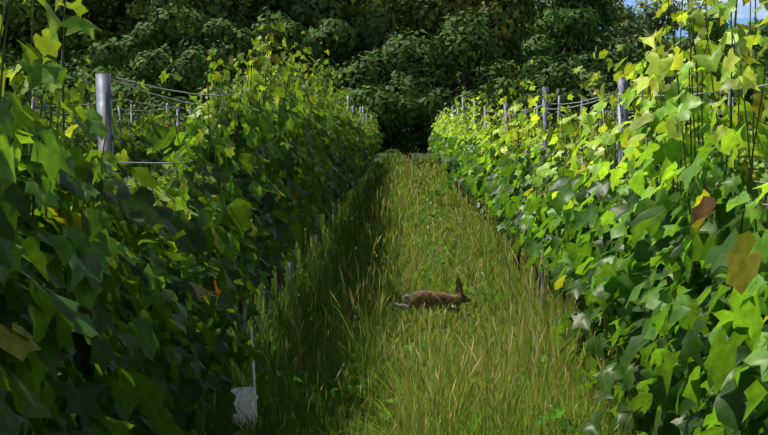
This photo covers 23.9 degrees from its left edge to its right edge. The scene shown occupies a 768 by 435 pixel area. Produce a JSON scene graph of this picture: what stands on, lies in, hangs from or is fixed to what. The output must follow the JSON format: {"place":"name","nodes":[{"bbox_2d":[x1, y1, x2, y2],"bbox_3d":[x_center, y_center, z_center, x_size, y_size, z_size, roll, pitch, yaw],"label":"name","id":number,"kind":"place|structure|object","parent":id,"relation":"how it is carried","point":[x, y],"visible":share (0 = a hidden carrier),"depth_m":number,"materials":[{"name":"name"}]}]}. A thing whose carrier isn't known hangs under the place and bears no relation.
{"place":"outdoors","nodes":[
{"label":"outdoors","id":0,"kind":"place"},
{"bbox_2d":[38,90,200,129],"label":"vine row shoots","id":1,"kind":"object","parent":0,"point":[113,118],"visible":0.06,"depth_m":34.43,"materials":[{"name":"green plant"}]},
{"bbox_2d":[84,141,767,434],"bbox_3d":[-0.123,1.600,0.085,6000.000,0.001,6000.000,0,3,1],"label":"ground","id":2,"kind":"structure","parent":0,"point":[381,153],"depth_m":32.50,"materials":[{"name":"green plant"}]},
{"bbox_2d":[0,4,22,69],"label":"tree","id":3,"kind":"object","parent":2,"relation":"on","point":[9,46],"visible":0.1,"depth_m":100.84,"materials":[{"name":"green plant"}]},
{"bbox_2d":[0,47,22,92],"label":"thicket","id":4,"kind":"object","parent":2,"relation":"on","point":[9,60],"visible":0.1,"depth_m":91.56,"materials":[{"name":"green plant"}]},
{"bbox_2d":[1,83,70,127],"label":"bush","id":5,"kind":"object","parent":2,"relation":"on","point":[6,99],"visible":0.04,"depth_m":63.34,"materials":[{"name":"green plant"}]},
{"bbox_2d":[4,50,103,122],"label":"thicket","id":6,"kind":"object","parent":2,"relation":"on","point":[7,86],"depth_m":90.01,"materials":[{"name":"green plant"}]},
{"bbox_2d":[1,0,109,59],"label":"tree","id":7,"kind":"object","parent":2,"relation":"on","point":[59,15],"visible":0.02,"depth_m":109.16,"materials":[{"name":"green plant"}]},
{"bbox_2d":[0,0,141,99],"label":"tree","id":8,"kind":"object","parent":2,"relation":"on","point":[20,15],"visible":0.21,"depth_m":99.05,"materials":[{"name":"green plant"}]},
{"bbox_2d":[33,39,162,123],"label":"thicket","id":9,"kind":"object","parent":2,"relation":"on","point":[111,62],"visible":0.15,"depth_m":85.31,"materials":[{"name":"green plant"}]},
{"bbox_2d":[39,74,178,128],"bbox_3d":[-9.262,-3.451,64.215,4.231,3.250,5.203,2,4,29],"label":"tree","id":10,"kind":"object","parent":2,"relation":"on","point":[69,83],"visible":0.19,"depth_m":63.59,"materials":[{"name":"green plant"}]},
{"bbox_2d":[59,0,189,68],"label":"tree","id":11,"kind":"object","parent":2,"relation":"on","point":[118,7],"visible":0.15,"depth_m":110.68,"materials":[{"name":"green plant"}]},
{"bbox_2d":[112,0,159,16],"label":"tree","id":12,"kind":"object","parent":2,"relation":"on","point":[144,5],"depth_m":127.75,"materials":[{"name":"green plant"}]},
{"bbox_2d":[122,43,191,99],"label":"thicket","id":13,"kind":"object","parent":2,"relation":"on","point":[161,48],"visible":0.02,"depth_m":90.74,"materials":[{"name":"green plant"}]},
{"bbox_2d":[112,49,211,126],"bbox_3d":[-7.971,-3.925,64.573,4.637,4.133,4.896,1,3,22],"label":"tree","id":14,"kind":"object","parent":2,"relation":"on","point":[195,75],"visible":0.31,"depth_m":63.78,"materials":[{"name":"green plant"}]},
{"bbox_2d":[106,2,246,99],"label":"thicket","id":15,"kind":"object","parent":2,"relation":"on","point":[183,35],"visible":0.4,"depth_m":88.93,"materials":[{"name":"green plant"}]},
{"bbox_2d":[157,81,219,123],"bbox_3d":[-6.785,-3.446,65.578,3.075,3.088,3.266,2,4,39],"label":"tree","id":16,"kind":"object","parent":2,"relation":"on","point":[204,100],"visible":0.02,"depth_m":64.64,"materials":[{"name":"green plant"}]},
{"bbox_2d":[123,0,259,54],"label":"tree","id":17,"kind":"object","parent":2,"relation":"on","point":[212,9],"visible":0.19,"depth_m":97.68,"materials":[{"name":"green plant"}]},
{"bbox_2d":[0,0,383,434],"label":"vine row","id":18,"kind":"object","parent":2,"relation":"on","point":[151,268],"depth_m":6.08,"materials":[{"name":"green plant"}]},
{"bbox_2d":[0,0,374,434],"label":"vine row shoots","id":19,"kind":"object","parent":18,"relation":"attached to","point":[29,94],"visible":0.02,"depth_m":8.74,"materials":[{"name":"green plant"}]},
{"bbox_2d":[148,0,284,96],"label":"tree","id":20,"kind":"object","parent":2,"relation":"on","point":[235,25],"depth_m":112.63,"materials":[{"name":"green plant"}]},
{"bbox_2d":[231,327,257,433],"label":"vine shelter","id":21,"kind":"object","parent":2,"relation":"on","point":[246,396],"visible":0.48,"depth_m":8.71,"materials":[{"name":"plastic"}]},
{"bbox_2d":[177,10,321,97],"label":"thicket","id":22,"kind":"object","parent":2,"relation":"on","point":[234,44],"visible":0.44,"depth_m":86.53,"materials":[{"name":"green plant"}]},
{"bbox_2d":[228,66,317,109],"bbox_3d":[-4.127,-3.718,65.325,3.995,3.638,3.396,0,3,1],"label":"bush","id":23,"kind":"object","parent":2,"relation":"on","point":[274,77],"depth_m":64.64,"materials":[{"name":"green plant"}]},
{"bbox_2d":[183,161,372,397],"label":"vine trunks","id":24,"kind":"object","parent":2,"relation":"on","point":[287,261],"visible":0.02,"depth_m":15.61,"materials":[{"name":"brown plant"}]},
{"bbox_2d":[255,16,355,92],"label":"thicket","id":25,"kind":"object","parent":2,"relation":"on","point":[344,43],"visible":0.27,"depth_m":88.18,"materials":[{"name":"green plant"}]},
{"bbox_2d":[242,0,400,76],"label":"tree","id":26,"kind":"object","parent":2,"relation":"on","point":[306,14],"visible":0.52,"depth_m":99.28,"materials":[{"name":"green plant"}]},
{"bbox_2d":[259,0,414,63],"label":"tree","id":27,"kind":"object","parent":2,"relation":"on","point":[365,46],"visible":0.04,"depth_m":115.62,"materials":[{"name":"green plant"}]},
{"bbox_2d":[311,34,432,149],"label":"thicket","id":28,"kind":"object","parent":2,"relation":"on","point":[364,72],"visible":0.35,"depth_m":86.79,"materials":[{"name":"green plant"}]},
{"bbox_2d":[334,83,418,150],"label":"bush","id":29,"kind":"object","parent":2,"relation":"on","point":[360,95],"visible":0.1,"depth_m":66.11,"materials":[{"name":"green plant"}]},
{"bbox_2d":[31,74,733,354],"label":"vineyard posts","id":30,"kind":"object","parent":2,"relation":"on","point":[103,84],"visible":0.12,"depth_m":11.53,"materials":[{"name":"grey metal"}]},
{"bbox_2d":[36,77,767,399],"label":"trellis wires","id":31,"kind":"object","parent":30,"relation":"attached to","point":[763,85],"visible":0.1,"depth_m":8.75,"materials":[{"name":"grey metal"}]},
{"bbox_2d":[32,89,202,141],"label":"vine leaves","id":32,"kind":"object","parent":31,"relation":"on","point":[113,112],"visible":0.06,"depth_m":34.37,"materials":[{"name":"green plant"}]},
{"bbox_2d":[43,49,209,194],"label":"vine leaves","id":33,"kind":"object","parent":31,"relation":"attached to","point":[135,147],"visible":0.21,"depth_m":20.31,"materials":[{"name":"green plant"}]},
{"bbox_2d":[509,102,767,203],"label":"vine leaves","id":34,"kind":"object","parent":31,"relation":"attached to","point":[762,168],"visible":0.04,"depth_m":18.04,"materials":[{"name":"green plant"}]},
{"bbox_2d":[567,100,767,166],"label":"vine leaves","id":35,"kind":"object","parent":31,"relation":"attached to","point":[759,157],"depth_m":34.37,"materials":[{"name":"green plant"}]},
{"bbox_2d":[249,174,551,420],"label":"wild flowers","id":36,"kind":"object","parent":2,"relation":"on","point":[394,267],"visible":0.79,"depth_m":14.49,"materials":[{"name":"green plant"}]},
{"bbox_2d":[354,78,461,162],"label":"tree","id":37,"kind":"object","parent":2,"relation":"on","point":[407,108],"visible":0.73,"depth_m":65.13,"materials":[{"name":"green plant"}]},
{"bbox_2d":[262,181,578,434],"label":"weeds","id":38,"kind":"object","parent":2,"relation":"on","point":[556,412],"visible":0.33,"depth_m":10.14,"materials":[{"name":"green plant"}]},
{"bbox_2d":[390,277,470,318],"bbox_3d":[0.368,0.640,14.449,0.649,0.345,0.163,0,3,1],"label":"hare","id":39,"kind":"object","parent":2,"relation":"on","point":[418,298],"visible":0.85,"depth_m":14.41,"materials":[{"name":"fur"}]},
{"bbox_2d":[368,35,498,144],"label":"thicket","id":40,"kind":"object","parent":2,"relation":"on","point":[407,69],"visible":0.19,"depth_m":88.64,"materials":[{"name":"green plant"}]},
{"bbox_2d":[361,0,550,89],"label":"tree","id":41,"kind":"object","parent":2,"relation":"on","point":[425,15],"visible":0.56,"depth_m":100.78,"materials":[{"name":"green plant"}]},
{"bbox_2d":[378,8,541,107],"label":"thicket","id":42,"kind":"object","parent":2,"relation":"on","point":[472,48],"visible":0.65,"depth_m":89.57,"materials":[{"name":"green plant"}]},
{"bbox_2d":[406,0,564,84],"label":"tree","id":43,"kind":"object","parent":2,"relation":"on","point":[537,16],"visible":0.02,"depth_m":120.11,"materials":[{"name":"green plant"}]},
{"bbox_2d":[446,76,541,129],"bbox_3d":[3.857,-3.451,64.574,3.600,3.217,4.300,0,3,1],"label":"bush","id":44,"kind":"object","parent":2,"relation":"on","point":[516,98],"visible":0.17,"depth_m":64.55,"materials":[{"name":"green plant"}]},
{"bbox_2d":[449,54,550,98],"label":"thicket","id":45,"kind":"object","parent":2,"relation":"on","point":[491,70],"visible":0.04,"depth_m":94.72,"materials":[{"name":"green plant"}]},
{"bbox_2d":[486,34,604,121],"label":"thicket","id":46,"kind":"object","parent":2,"relation":"on","point":[574,60],"visible":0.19,"depth_m":97.95,"materials":[{"name":"green plant"}]},
{"bbox_2d":[519,62,584,127],"bbox_3d":[5.885,-3.751,65.809,2.894,3.719,4.360,0,3,1],"label":"bush","id":47,"kind":"object","parent":2,"relation":"on","point":[561,81],"visible":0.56,"depth_m":64.85,"materials":[{"name":"green plant"}]},
{"bbox_2d":[473,0,633,122],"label":"tree","id":48,"kind":"object","parent":2,"relation":"on","point":[577,22],"visible":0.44,"depth_m":107.96,"materials":[{"name":"green plant"}]},
{"bbox_2d":[454,172,676,383],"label":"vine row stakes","id":49,"kind":"object","parent":2,"relation":"on","point":[525,259],"depth_m":17.17,"materials":[{"name":"grey metal"}]},
{"bbox_2d":[427,0,767,434],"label":"vine row","id":50,"kind":"object","parent":2,"relation":"on","point":[629,255],"depth_m":6.89,"materials":[{"name":"green plant"}]},
{"bbox_2d":[437,0,767,362],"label":"vine row shoots","id":51,"kind":"object","parent":50,"relation":"attached to","point":[730,170],"visible":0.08,"depth_m":6.72,"materials":[{"name":"green plant"}]},
{"bbox_2d":[535,0,669,53],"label":"tree","id":52,"kind":"object","parent":2,"relation":"on","point":[622,5],"depth_m":131.06,"materials":[{"name":"green plant"}]},
{"bbox_2d":[570,68,695,127],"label":"bush","id":53,"kind":"object","parent":2,"relation":"on","point":[589,91],"visible":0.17,"depth_m":65.63,"materials":[{"name":"green plant"}]},
{"bbox_2d":[579,38,691,107],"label":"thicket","id":54,"kind":"object","parent":2,"relation":"on","point":[634,54],"visible":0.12,"depth_m":99.91,"materials":[{"name":"green plant"}]},
{"bbox_2d":[587,60,696,97],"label":"thicket","id":55,"kind":"object","parent":2,"relation":"on","point":[616,85],"visible":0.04,"depth_m":105.96,"materials":[{"name":"green plant"}]},
{"bbox_2d":[594,0,695,90],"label":"tree","id":56,"kind":"object","parent":2,"relation":"on","point":[636,32],"visible":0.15,"depth_m":123.48,"materials":[{"name":"green plant"}]},
{"bbox_2d":[674,67,721,97],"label":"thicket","id":57,"kind":"object","parent":2,"relation":"on","point":[718,75],"visible":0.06,"depth_m":105.70,"materials":[{"name":"green plant"}]},
{"bbox_2d":[676,0,767,66],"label":"tree","id":58,"kind":"object","parent":2,"relation":"on","point":[717,32],"visible":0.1,"depth_m":131.62,"materials":[{"name":"green plant"}]},
{"bbox_2d":[683,47,766,103],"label":"thicket","id":59,"kind":"object","parent":2,"relation":"on","point":[748,92],"visible":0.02,"depth_m":112.88,"materials":[{"name":"green plant"}]},
{"bbox_2d":[702,88,767,129],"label":"bush","id":60,"kind":"object","parent":2,"relation":"on","point":[735,93],"visible":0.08,"depth_m":65.64,"materials":[{"name":"green plant"}]},
{"bbox_2d":[717,43,767,99],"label":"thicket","id":61,"kind":"object","parent":2,"relation":"on","point":[761,62],"visible":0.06,"depth_m":111.13,"materials":[{"name":"green plant"}]},
{"bbox_2d":[750,72,767,100],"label":"tree","id":62,"kind":"object","parent":2,"relation":"on","point":[764,90],"depth_m":67.21,"materials":[{"name":"green plant"}]},
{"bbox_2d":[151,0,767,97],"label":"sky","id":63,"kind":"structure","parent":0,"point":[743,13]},
{"bbox_2d":[664,34,685,47],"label":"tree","id":64,"kind":"object","parent":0,"point":[670,38],"depth_m":138.07,"materials":[{"name":"green plant"}]}
]}

